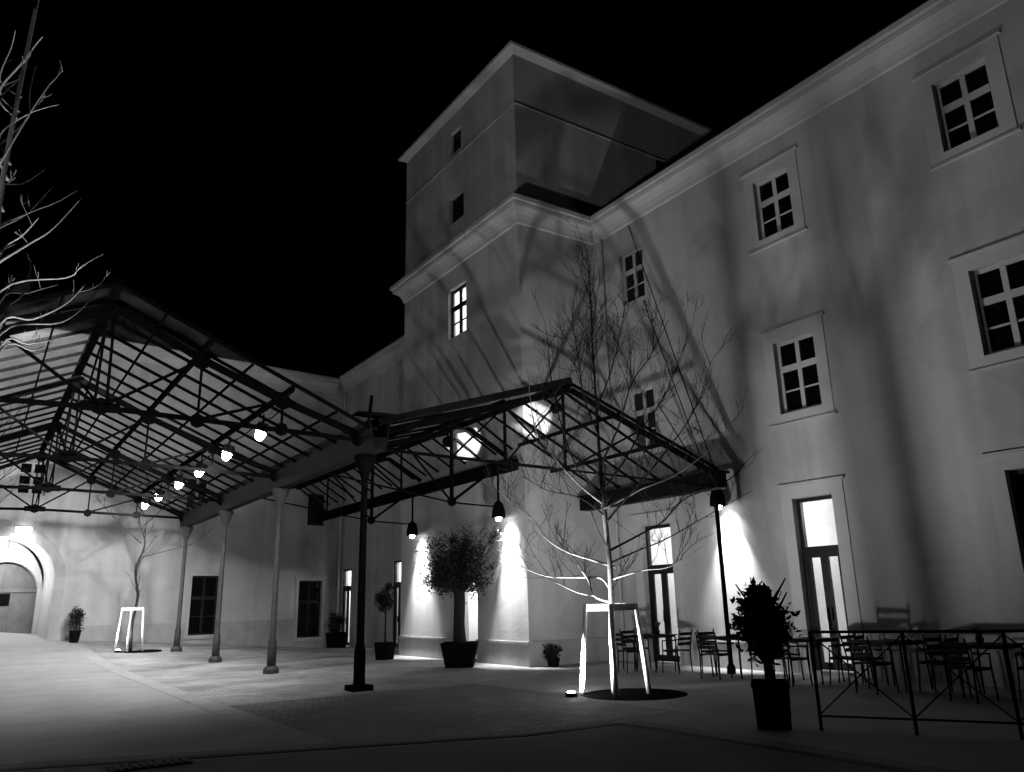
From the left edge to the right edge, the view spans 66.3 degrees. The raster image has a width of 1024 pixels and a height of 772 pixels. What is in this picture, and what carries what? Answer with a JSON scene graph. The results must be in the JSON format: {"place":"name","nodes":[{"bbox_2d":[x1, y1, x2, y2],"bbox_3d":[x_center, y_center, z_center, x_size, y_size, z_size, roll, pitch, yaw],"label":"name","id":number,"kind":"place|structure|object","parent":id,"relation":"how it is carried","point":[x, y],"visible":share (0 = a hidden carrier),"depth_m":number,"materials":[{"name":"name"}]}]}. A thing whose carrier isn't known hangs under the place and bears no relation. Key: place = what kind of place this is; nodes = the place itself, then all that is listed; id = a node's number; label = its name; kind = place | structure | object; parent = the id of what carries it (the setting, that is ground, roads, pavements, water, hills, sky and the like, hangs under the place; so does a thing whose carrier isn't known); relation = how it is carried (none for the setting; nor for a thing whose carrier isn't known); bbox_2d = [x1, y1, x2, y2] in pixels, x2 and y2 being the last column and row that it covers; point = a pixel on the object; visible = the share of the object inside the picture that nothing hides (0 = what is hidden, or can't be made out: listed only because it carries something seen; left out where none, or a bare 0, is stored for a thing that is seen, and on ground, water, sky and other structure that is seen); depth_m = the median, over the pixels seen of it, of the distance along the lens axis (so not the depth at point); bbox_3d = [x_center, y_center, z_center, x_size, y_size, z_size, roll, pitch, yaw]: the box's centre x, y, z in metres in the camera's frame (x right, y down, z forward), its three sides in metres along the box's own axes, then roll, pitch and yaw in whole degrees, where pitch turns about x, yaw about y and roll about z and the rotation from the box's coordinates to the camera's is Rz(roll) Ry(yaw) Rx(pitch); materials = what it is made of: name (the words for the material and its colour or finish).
{"place":"outdoors","nodes":[
{"label":"outdoors","id":0,"kind":"place"},
{"bbox_2d":[83,642,569,703],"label":"sett paving","id":1,"kind":"structure","parent":0,"point":[233,689],"depth_m":18.59,"materials":[{"name":"grey stone"}]},
{"bbox_2d":[116,649,161,652],"bbox_3d":[-12.806,9.042,26.660,1.680,0.064,1.680,9,-18,-33],"label":"soil bed","id":2,"kind":"object","parent":1,"relation":"on","point":[148,651],"visible":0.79,"depth_m":26.27,"materials":[{"name":"black soil"}]},
{"bbox_2d":[114,607,143,651],"bbox_3d":[-13.014,8.307,26.730,0.675,1.459,0.675,-9,-17,26],"label":"tree guard","id":3,"kind":"object","parent":2,"relation":"on","point":[130,609],"visible":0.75,"depth_m":26.66,"materials":[{"name":"white wood"}]},
{"bbox_2d":[94,428,213,650],"bbox_3d":[-12.745,5.337,27.740,4.017,7.671,1.087,7,-17,-28],"label":"bare tree","id":4,"kind":"object","parent":2,"relation":"on","point":[137,589],"visible":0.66,"depth_m":27.34,"materials":[{"name":"grey plant"}]},
{"bbox_2d":[120,653,374,667],"bbox_3d":[-7.560,8.145,23.308,7.440,0.030,0.300,9,-18,-33],"label":"stone band","id":5,"kind":"object","parent":1,"relation":"on","point":[233,661],"visible":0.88,"depth_m":22.85,"materials":[{"name":"grey stone"}]},
{"bbox_2d":[158,661,443,681],"bbox_3d":[-4.670,6.942,19.155,7.440,0.001,0.300,9,-18,-33],"label":"stone band","id":6,"kind":"object","parent":1,"relation":"on","point":[295,671],"visible":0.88,"depth_m":18.84,"materials":[{"name":"grey stone"}]},
{"bbox_2d":[374,581,395,659],"bbox_3d":[-3.711,6.744,22.629,0.646,2.202,0.695,-11,-18,32],"label":"topiary tree","id":7,"kind":"object","parent":1,"relation":"on","point":[384,650],"visible":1,"depth_m":22.45,"materials":[{"name":"black plant"}]},
{"bbox_2d":[414,523,505,667],"bbox_3d":[-1.304,5.188,19.611,2.339,3.487,2.304,-2,-15,1],"label":"olive tree","id":8,"kind":"object","parent":1,"relation":"on","point":[458,571],"visible":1,"depth_m":19.35,"materials":[{"name":"black plant"}]},
{"bbox_2d":[230,684,675,742],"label":"sett paving","id":9,"kind":"structure","parent":0,"point":[453,710],"depth_m":11.15,"materials":[{"name":"grey stone"}]},
{"bbox_2d":[18,725,899,771],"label":"street","id":10,"kind":"structure","parent":0,"point":[621,748],"depth_m":7.78,"materials":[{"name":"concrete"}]},
{"bbox_2d":[106,757,192,771],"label":"drain grate","id":11,"kind":"object","parent":10,"relation":"on","point":[149,764],"visible":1,"depth_m":7.80,"materials":[{"name":"black metal"}]},
{"bbox_2d":[0,723,920,771],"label":"slot drain","id":12,"kind":"object","parent":10,"relation":"on","point":[507,736],"visible":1,"depth_m":8.36,"materials":[{"name":"grey metal"}]},
{"bbox_2d":[0,0,925,377],"label":"sky","id":13,"kind":"structure","parent":0,"point":[235,164],"materials":[{"name":"black"}]},
{"bbox_2d":[0,632,1023,771],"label":"ground","id":14,"kind":"structure","parent":0,"point":[63,700],"depth_m":10.89,"materials":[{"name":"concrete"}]},
{"bbox_2d":[0,396,58,502],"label":"bare tree","id":15,"kind":"object","parent":14,"relation":"on","point":[17,458],"visible":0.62,"depth_m":23.38,"materials":[{"name":"grey plant"}]},
{"bbox_2d":[0,0,110,353],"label":"bare tree","id":16,"kind":"object","parent":14,"relation":"on","point":[5,160],"visible":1,"depth_m":9.07,"materials":[{"name":"grey plant"}]},
{"bbox_2d":[65,606,85,642],"bbox_3d":[-15.909,8.639,28.517,0.668,1.341,0.641,-11,-18,31],"label":"conical shrub","id":17,"kind":"object","parent":14,"relation":"on","point":[76,621],"visible":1,"depth_m":28.46,"materials":[{"name":"grey plant"}]},
{"bbox_2d":[0,321,343,647],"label":"arched building","id":18,"kind":"structure","parent":14,"relation":"on","point":[55,567],"depth_m":31.96,"materials":[{"name":"grey paint"}]},
{"bbox_2d":[2,540,12,556],"bbox_3d":[-18.751,6.053,29.161,0.340,0.650,0.331,9,-18,-33],"label":"passage lamp","id":19,"kind":"object","parent":18,"relation":"hanging from","point":[8,552],"visible":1,"depth_m":29.03,"materials":[{"name":"glass"}]},
{"bbox_2d":[14,527,32,531],"bbox_3d":[-17.883,5.251,28.679,0.560,0.180,0.170,11,-20,-38],"label":"wall lamp","id":20,"kind":"object","parent":18,"relation":"attached to","point":[22,529],"visible":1,"depth_m":28.60,"materials":[{"name":"grey paint"}]},
{"bbox_2d":[16,462,46,494],"bbox_3d":[-18.045,3.482,29.434,0.935,1.240,0.082,11,-20,-38],"label":"window","id":21,"kind":"structure","parent":18,"relation":"in","point":[31,467],"depth_m":29.38,"materials":[{"name":"black glass"}]},
{"bbox_2d":[186,477,208,507],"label":"window","id":22,"kind":"structure","parent":18,"relation":"in","point":[193,479],"depth_m":33.17,"materials":[{"name":"black glass"}]},
{"bbox_2d":[188,576,218,634],"bbox_3d":[-12.769,9.040,32.319,1.126,2.340,0.082,11,-20,-38],"label":"window","id":23,"kind":"structure","parent":18,"relation":"in","point":[202,615],"depth_m":32.33,"materials":[{"name":"black glass"}]},
{"bbox_2d":[297,581,320,637],"bbox_3d":[-9.154,9.993,35.142,1.136,2.440,0.082,11,-20,-38],"label":"window","id":24,"kind":"structure","parent":18,"relation":"in","point":[309,591],"depth_m":35.16,"materials":[{"name":"black glass"}]},
{"bbox_2d":[307,494,323,525],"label":"window","id":25,"kind":"structure","parent":18,"relation":"in","point":[311,513],"depth_m":36.35,"materials":[{"name":"black glass"}]},
{"bbox_2d":[0,278,404,691],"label":"market canopy","id":26,"kind":"object","parent":14,"relation":"on","point":[360,445],"visible":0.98,"depth_m":17.13,"materials":[{"name":"metal"}]},
{"bbox_2d":[5,266,33,294],"bbox_3d":[-8.074,-1.733,12.857,0.383,0.457,0.372,9,-18,-33],"label":"floodlight","id":27,"kind":"object","parent":26,"relation":"attached to","point":[19,287],"visible":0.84,"depth_m":12.71,"materials":[{"name":"grey paint"}]},
{"bbox_2d":[141,492,150,508],"bbox_3d":[-12.361,3.881,26.474,0.259,0.562,0.383,2,-16,-12],"label":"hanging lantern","id":28,"kind":"object","parent":26,"relation":"attached to","point":[145,502],"visible":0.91,"depth_m":26.34,"materials":[{"name":"grey paint"}]},
{"bbox_2d":[154,483,165,500],"bbox_3d":[-11.027,3.321,24.559,0.259,0.562,0.383,2,-16,-12],"label":"floodlight","id":29,"kind":"object","parent":26,"relation":"attached to","point":[160,491],"visible":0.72,"depth_m":24.43,"materials":[{"name":"grey paint"}]},
{"bbox_2d":[174,470,185,488],"bbox_3d":[-9.415,2.645,22.245,0.259,0.562,0.383,2,-16,-12],"label":"floodlight","id":30,"kind":"object","parent":26,"relation":"attached to","point":[180,480],"visible":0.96,"depth_m":22.11,"materials":[{"name":"grey paint"}]},
{"bbox_2d":[195,456,206,476],"bbox_3d":[-8.082,2.085,20.329,0.259,0.562,0.383,2,-16,-12],"label":"floodlight","id":31,"kind":"object","parent":26,"relation":"attached to","point":[199,465],"visible":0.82,"depth_m":20.20,"materials":[{"name":"grey paint"}]},
{"bbox_2d":[146,410,280,497],"bbox_3d":[-8.449,2.116,21.017,0.025,0.097,15.122,9,-18,-33],"label":"lamp cable","id":32,"kind":"object","parent":26,"relation":"attached to","point":[227,443],"visible":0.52,"depth_m":17.85,"materials":[{"name":"metal"}]},
{"bbox_2d":[221,437,234,460],"bbox_3d":[-6.581,1.455,18.175,0.259,0.562,0.383,2,-16,-12],"label":"floodlight","id":33,"kind":"object","parent":26,"relation":"attached to","point":[227,450],"visible":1,"depth_m":18.04,"materials":[{"name":"white glass"}]},
{"bbox_2d":[255,414,268,440],"bbox_3d":[-5.136,0.849,16.100,0.259,0.562,0.383,2,-16,-12],"label":"floodlight","id":34,"kind":"object","parent":26,"relation":"attached to","point":[260,435],"visible":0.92,"depth_m":15.97,"materials":[{"name":"grey paint"}]},
{"bbox_2d":[83,653,332,744],"bbox_3d":[-7.964,6.351,17.128,0.380,0.215,20.850,9,-18,-33],"label":"stone band","id":35,"kind":"object","parent":14,"relation":"on","point":[289,734],"visible":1,"depth_m":11.98,"materials":[{"name":"grey stone"}]},
{"bbox_2d":[325,610,347,647],"bbox_3d":[-7.126,9.823,31.707,0.930,1.484,0.896,-16,-21,42],"label":"potted bush","id":36,"kind":"object","parent":14,"relation":"on","point":[335,638],"visible":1,"depth_m":31.54,"materials":[{"name":"black plant"}]},
{"bbox_2d":[336,335,403,647],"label":"wing","id":37,"kind":"structure","parent":14,"relation":"on","point":[379,375],"depth_m":33.85,"materials":[{"name":"grey paint"}]},
{"bbox_2d":[342,569,350,645],"bbox_3d":[-7.335,9.861,34.932,0.125,3.300,1.000,9,-18,-33],"label":"door","id":38,"kind":"structure","parent":37,"relation":"in","point":[345,588],"depth_m":35.05,"materials":[{"name":"black"}]},
{"bbox_2d":[393,560,400,646],"bbox_3d":[-4.419,8.550,30.766,0.125,3.320,0.900,9,-18,-33],"label":"door","id":39,"kind":"structure","parent":37,"relation":"in","point":[396,584],"depth_m":30.87,"materials":[{"name":"black"}]},
{"bbox_2d":[224,673,587,705],"bbox_3d":[-1.550,5.635,14.674,7.440,0.001,0.330,9,-18,-33],"label":"stone band","id":40,"kind":"object","parent":14,"relation":"on","point":[297,698],"visible":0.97,"depth_m":14.25,"materials":[{"name":"grey stone"}]},
{"bbox_2d":[0,721,960,771],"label":"kerb","id":41,"kind":"structure","parent":14,"relation":"on","point":[893,763],"depth_m":8.46,"materials":[{"name":"concrete"}]},
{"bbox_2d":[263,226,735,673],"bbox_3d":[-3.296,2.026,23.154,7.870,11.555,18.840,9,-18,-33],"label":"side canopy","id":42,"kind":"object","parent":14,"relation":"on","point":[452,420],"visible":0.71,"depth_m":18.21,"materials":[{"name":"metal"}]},
{"bbox_2d":[406,495,417,537],"bbox_3d":[-3.047,3.996,23.967,0.360,1.320,0.360,9,-18,-33],"label":"hanging lantern","id":43,"kind":"object","parent":42,"relation":"hanging from","point":[412,530],"visible":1,"depth_m":23.77,"materials":[{"name":"metal"}]},
{"bbox_2d":[442,427,453,446],"bbox_3d":[-1.335,1.059,16.178,0.240,0.419,0.333,-1,-15,0],"label":"canopy spotlight","id":44,"kind":"object","parent":42,"relation":"attached to","point":[446,441],"visible":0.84,"depth_m":16.02,"materials":[{"name":"metal"}]},
{"bbox_2d":[492,472,505,520],"bbox_3d":[-0.352,2.836,20.105,0.360,1.260,0.360,9,-18,-33],"label":"hanging lantern","id":45,"kind":"object","parent":42,"relation":"hanging from","point":[498,511],"visible":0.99,"depth_m":19.91,"materials":[{"name":"metal"}]},
{"bbox_2d":[550,396,561,413],"bbox_3d":[0.951,0.376,16.841,0.240,0.414,0.328,0,-16,-6],"label":"canopy spotlight","id":46,"kind":"object","parent":42,"relation":"attached to","point":[558,405],"visible":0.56,"depth_m":16.69,"materials":[{"name":"metal"}]},
{"bbox_2d":[710,489,725,509],"bbox_3d":[4.606,2.518,17.573,0.360,0.520,0.360,9,-18,-33],"label":"hanging lantern","id":47,"kind":"object","parent":42,"relation":"hanging from","point":[721,495],"visible":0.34,"depth_m":17.46,"materials":[{"name":"metal"}]},
{"bbox_2d":[543,644,562,666],"bbox_3d":[0.915,6.415,18.711,0.587,0.543,0.610,9,-18,-33],"label":"plant","id":48,"kind":"object","parent":14,"relation":"on","point":[551,651],"visible":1,"depth_m":18.60,"materials":[{"name":"black plant"}]},
{"bbox_2d":[390,40,718,666],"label":"tower building","id":49,"kind":"structure","parent":14,"relation":"on","point":[511,153],"depth_m":22.86,"materials":[{"name":"paint"}]},
{"bbox_2d":[454,129,460,152],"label":"window","id":50,"kind":"structure","parent":49,"relation":"in","point":[457,137],"depth_m":25.82,"materials":[{"name":"black glass"}]},
{"bbox_2d":[451,283,465,337],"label":"window","id":51,"kind":"structure","parent":49,"relation":"in","point":[462,303],"depth_m":24.24,"materials":[{"name":"white glass"}]},
{"bbox_2d":[453,192,463,222],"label":"window","id":52,"kind":"structure","parent":49,"relation":"in","point":[458,204],"depth_m":25.14,"materials":[{"name":"black glass"}]},
{"bbox_2d":[656,159,669,171],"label":"window","id":53,"kind":"structure","parent":49,"relation":"in","point":[660,165],"depth_m":26.06,"materials":[{"name":"black glass"}]},
{"bbox_2d":[565,691,577,696],"bbox_3d":[0.962,4.990,12.671,0.200,0.115,0.200,9,-18,-33],"label":"ground uplight","id":54,"kind":"object","parent":14,"relation":"on","point":[571,694],"visible":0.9,"depth_m":12.61,"materials":[{"name":"grey paint"}]},
{"bbox_2d":[615,631,639,673],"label":"cafe chair","id":55,"kind":"object","parent":14,"relation":"on","point":[634,650],"visible":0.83,"depth_m":16.60,"materials":[{"name":"black paint"}]},
{"bbox_2d":[582,688,687,700],"bbox_3d":[2.003,5.063,12.811,1.720,0.062,1.720,9,-18,-33],"label":"soil bed","id":56,"kind":"object","parent":14,"relation":"on","point":[633,694],"visible":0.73,"depth_m":12.66,"materials":[{"name":"black soil"}]},
{"bbox_2d":[579,603,651,697],"bbox_3d":[1.679,4.374,13.012,0.865,1.459,0.865,11,-20,-37],"label":"tree guard","id":57,"kind":"object","parent":56,"relation":"on","point":[611,608],"visible":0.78,"depth_m":12.90,"materials":[{"name":"white wood"}]},
{"bbox_2d":[484,209,762,693],"bbox_3d":[1.884,0.827,13.777,5.103,8.746,2.331,-4,-16,9],"label":"bare tree","id":58,"kind":"object","parent":56,"relation":"on","point":[604,506],"visible":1,"depth_m":13.89,"materials":[{"name":"grey plant"}]},
{"bbox_2d":[619,628,651,669],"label":"cafe chair","id":59,"kind":"object","parent":14,"relation":"on","point":[627,637],"visible":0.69,"depth_m":17.66,"materials":[{"name":"black paint"}]},
{"bbox_2d":[632,633,678,672],"bbox_3d":[3.119,5.790,17.022,0.700,0.751,0.700,9,-18,-33],"label":"cafe table","id":60,"kind":"object","parent":14,"relation":"on","point":[654,636],"visible":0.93,"depth_m":16.91,"materials":[{"name":"black paint"}]},
{"bbox_2d":[655,620,659,633],"bbox_3d":[3.183,5.272,17.169,0.151,0.321,0.194,9,-18,-33],"label":"table vase","id":61,"kind":"object","parent":60,"relation":"on","point":[657,630],"visible":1,"depth_m":17.11,"materials":[{"name":"black plant"}]},
{"bbox_2d":[662,629,692,673],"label":"cafe chair","id":62,"kind":"object","parent":14,"relation":"on","point":[675,650],"visible":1,"depth_m":16.42,"materials":[{"name":"black paint"}]},
{"bbox_2d":[695,632,732,679],"bbox_3d":[3.884,5.176,15.074,0.465,0.864,0.558,-15,-21,41],"label":"cafe chair","id":63,"kind":"object","parent":14,"relation":"on","point":[708,642],"visible":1,"depth_m":15.01,"materials":[{"name":"black paint"}]},
{"bbox_2d":[697,629,733,673],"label":"cafe chair","id":64,"kind":"object","parent":14,"relation":"on","point":[706,633],"visible":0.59,"depth_m":16.03,"materials":[{"name":"black paint"}]},
{"bbox_2d":[714,635,742,678],"bbox_3d":[4.480,5.314,15.415,0.700,0.751,0.700,8,-18,-29],"label":"cafe table","id":65,"kind":"object","parent":14,"relation":"on","point":[726,638],"visible":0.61,"depth_m":15.42,"materials":[{"name":"black paint"}]},
{"bbox_2d":[726,576,800,729],"bbox_3d":[3.070,3.192,9.474,0.916,1.745,0.858,-6,-16,16],"label":"laurel bush","id":66,"kind":"object","parent":14,"relation":"on","point":[761,625],"visible":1,"depth_m":9.40,"materials":[{"name":"black plant"}]},
{"bbox_2d":[750,651,785,678],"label":"cafe chair","id":67,"kind":"object","parent":14,"relation":"on","point":[752,668],"visible":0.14,"depth_m":14.92,"materials":[{"name":"black paint"}]},
{"bbox_2d":[778,642,804,679],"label":"cafe chair","id":68,"kind":"object","parent":14,"relation":"on","point":[793,654],"visible":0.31,"depth_m":14.44,"materials":[{"name":"black paint"}]},
{"bbox_2d":[773,643,812,686],"bbox_3d":[4.845,4.768,13.678,0.558,0.864,0.465,7,-17,-28],"label":"cafe chair","id":69,"kind":"object","parent":14,"relation":"on","point":[791,658],"visible":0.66,"depth_m":13.55,"materials":[{"name":"black paint"}]},
{"bbox_2d":[590,0,1023,688],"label":"long building","id":70,"kind":"structure","parent":14,"relation":"on","point":[838,240],"depth_m":15.79,"materials":[{"name":"paint"}]},
{"bbox_2d":[623,247,644,302],"bbox_3d":[3.421,-3.038,21.630,0.082,1.500,0.900,9,-18,-33],"label":"window","id":71,"kind":"structure","parent":70,"relation":"in","point":[630,260],"depth_m":21.70,"materials":[{"name":"black glass"}]},
{"bbox_2d":[632,386,656,448],"bbox_3d":[3.527,0.855,20.534,0.082,1.610,0.950,9,-18,-33],"label":"window","id":72,"kind":"structure","parent":70,"relation":"in","point":[646,394],"depth_m":20.60,"materials":[{"name":"black glass"}]},
{"bbox_2d":[645,524,679,661],"bbox_3d":[3.754,5.056,19.214,0.125,3.260,1.050,9,-18,-33],"label":"door","id":73,"kind":"structure","parent":70,"relation":"in","point":[669,657],"depth_m":19.28,"materials":[{"name":"black"}]},
{"bbox_2d":[756,168,793,238],"bbox_3d":[6.047,-4.121,17.854,0.082,1.480,0.950,9,-18,-33],"label":"window","id":74,"kind":"structure","parent":70,"relation":"in","point":[774,200],"depth_m":17.90,"materials":[{"name":"black glass"}]},
{"bbox_2d":[777,333,821,412],"bbox_3d":[6.178,-0.258,16.728,0.082,1.610,1.010,9,-18,-33],"label":"window","id":75,"kind":"structure","parent":70,"relation":"in","point":[796,356],"depth_m":16.77,"materials":[{"name":"black glass"}]},
{"bbox_2d":[796,495,853,671],"bbox_3d":[6.283,3.897,15.606,0.125,3.380,0.940,9,-18,-33],"label":"door","id":76,"kind":"structure","parent":70,"relation":"in","point":[824,552],"depth_m":15.66,"materials":[{"name":"black"}]},
{"bbox_2d":[935,60,998,150],"bbox_3d":[8.423,-5.137,14.448,0.082,1.460,0.980,9,-18,-33],"label":"window","id":77,"kind":"structure","parent":70,"relation":"in","point":[967,108],"depth_m":14.47,"materials":[{"name":"black glass"}]},
{"bbox_2d":[972,255,1023,354],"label":"window","id":78,"kind":"structure","parent":70,"relation":"in","point":[999,288],"depth_m":13.49,"materials":[{"name":"black glass"}]},
{"bbox_2d":[1009,469,1023,545],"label":"door","id":79,"kind":"structure","parent":70,"relation":"in","point":[1013,474],"depth_m":12.91,"materials":[{"name":"black"}]},
{"bbox_2d":[787,637,844,684],"bbox_3d":[5.425,4.918,14.058,0.700,0.751,0.700,10,-19,-36],"label":"cafe table","id":80,"kind":"object","parent":14,"relation":"on","point":[820,639],"visible":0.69,"depth_m":13.96,"materials":[{"name":"black paint"}]},
{"bbox_2d":[828,633,866,686],"bbox_3d":[5.800,4.713,13.559,0.558,0.864,0.465,-15,-20,40],"label":"cafe chair","id":81,"kind":"object","parent":14,"relation":"on","point":[856,644],"visible":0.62,"depth_m":13.52,"materials":[{"name":"black paint"}]},
{"bbox_2d":[839,633,888,687],"bbox_3d":[5.975,4.640,13.310,0.465,0.864,0.558,9,-19,-34],"label":"cafe chair","id":82,"kind":"object","parent":14,"relation":"on","point":[860,658],"visible":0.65,"depth_m":13.31,"materials":[{"name":"black paint"}]},
{"bbox_2d":[846,635,899,694],"bbox_3d":[5.687,4.386,12.365,0.558,0.864,0.465,6,-17,-25],"label":"cafe chair","id":83,"kind":"object","parent":14,"relation":"on","point":[871,656],"visible":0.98,"depth_m":12.29,"materials":[{"name":"black paint"}]},
{"bbox_2d":[865,639,931,692],"bbox_3d":[6.273,4.538,12.755,0.700,0.751,0.700,8,-18,-29],"label":"cafe table","id":84,"kind":"object","parent":14,"relation":"on","point":[889,642],"visible":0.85,"depth_m":12.66,"materials":[{"name":"black paint"}]},
{"bbox_2d":[808,629,1023,739],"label":"railing","id":85,"kind":"object","parent":14,"relation":"on","point":[1018,722],"visible":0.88,"depth_m":8.64,"materials":[{"name":"black metal"}]},
{"bbox_2d":[916,634,962,691],"bbox_3d":[6.680,4.331,12.251,0.465,0.864,0.558,10,-19,-35],"label":"cafe chair","id":86,"kind":"object","parent":14,"relation":"on","point":[956,639],"visible":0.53,"depth_m":12.23,"materials":[{"name":"black paint"}]},
{"bbox_2d":[922,634,981,696],"bbox_3d":[6.746,4.267,12.023,0.465,0.864,0.558,7,-17,-27],"label":"cafe chair","id":87,"kind":"object","parent":14,"relation":"on","point":[935,653],"visible":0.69,"depth_m":12.09,"materials":[{"name":"black paint"}]},
{"bbox_2d":[937,638,999,703],"bbox_3d":[6.503,4.038,11.173,0.558,0.864,0.465,6,-17,-26],"label":"cafe chair","id":88,"kind":"object","parent":14,"relation":"on","point":[974,669],"visible":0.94,"depth_m":11.10,"materials":[{"name":"black paint"}]},
{"bbox_2d":[957,642,1023,700],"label":"cafe table","id":89,"kind":"object","parent":14,"relation":"on","point":[985,645],"visible":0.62,"depth_m":11.43,"materials":[{"name":"black paint"}]},
{"bbox_2d":[971,624,983,643],"bbox_3d":[6.926,3.683,11.658,0.180,0.283,0.181,9,-18,-33],"label":"table vase","id":90,"kind":"object","parent":89,"relation":"on","point":[979,638],"visible":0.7,"depth_m":11.62,"materials":[{"name":"black plant"}]},
{"bbox_2d":[1015,652,1023,700],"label":"cafe chair","id":91,"kind":"object","parent":14,"relation":"on","point":[1020,668],"visible":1,"depth_m":11.03,"materials":[{"name":"black paint"}]}
]}

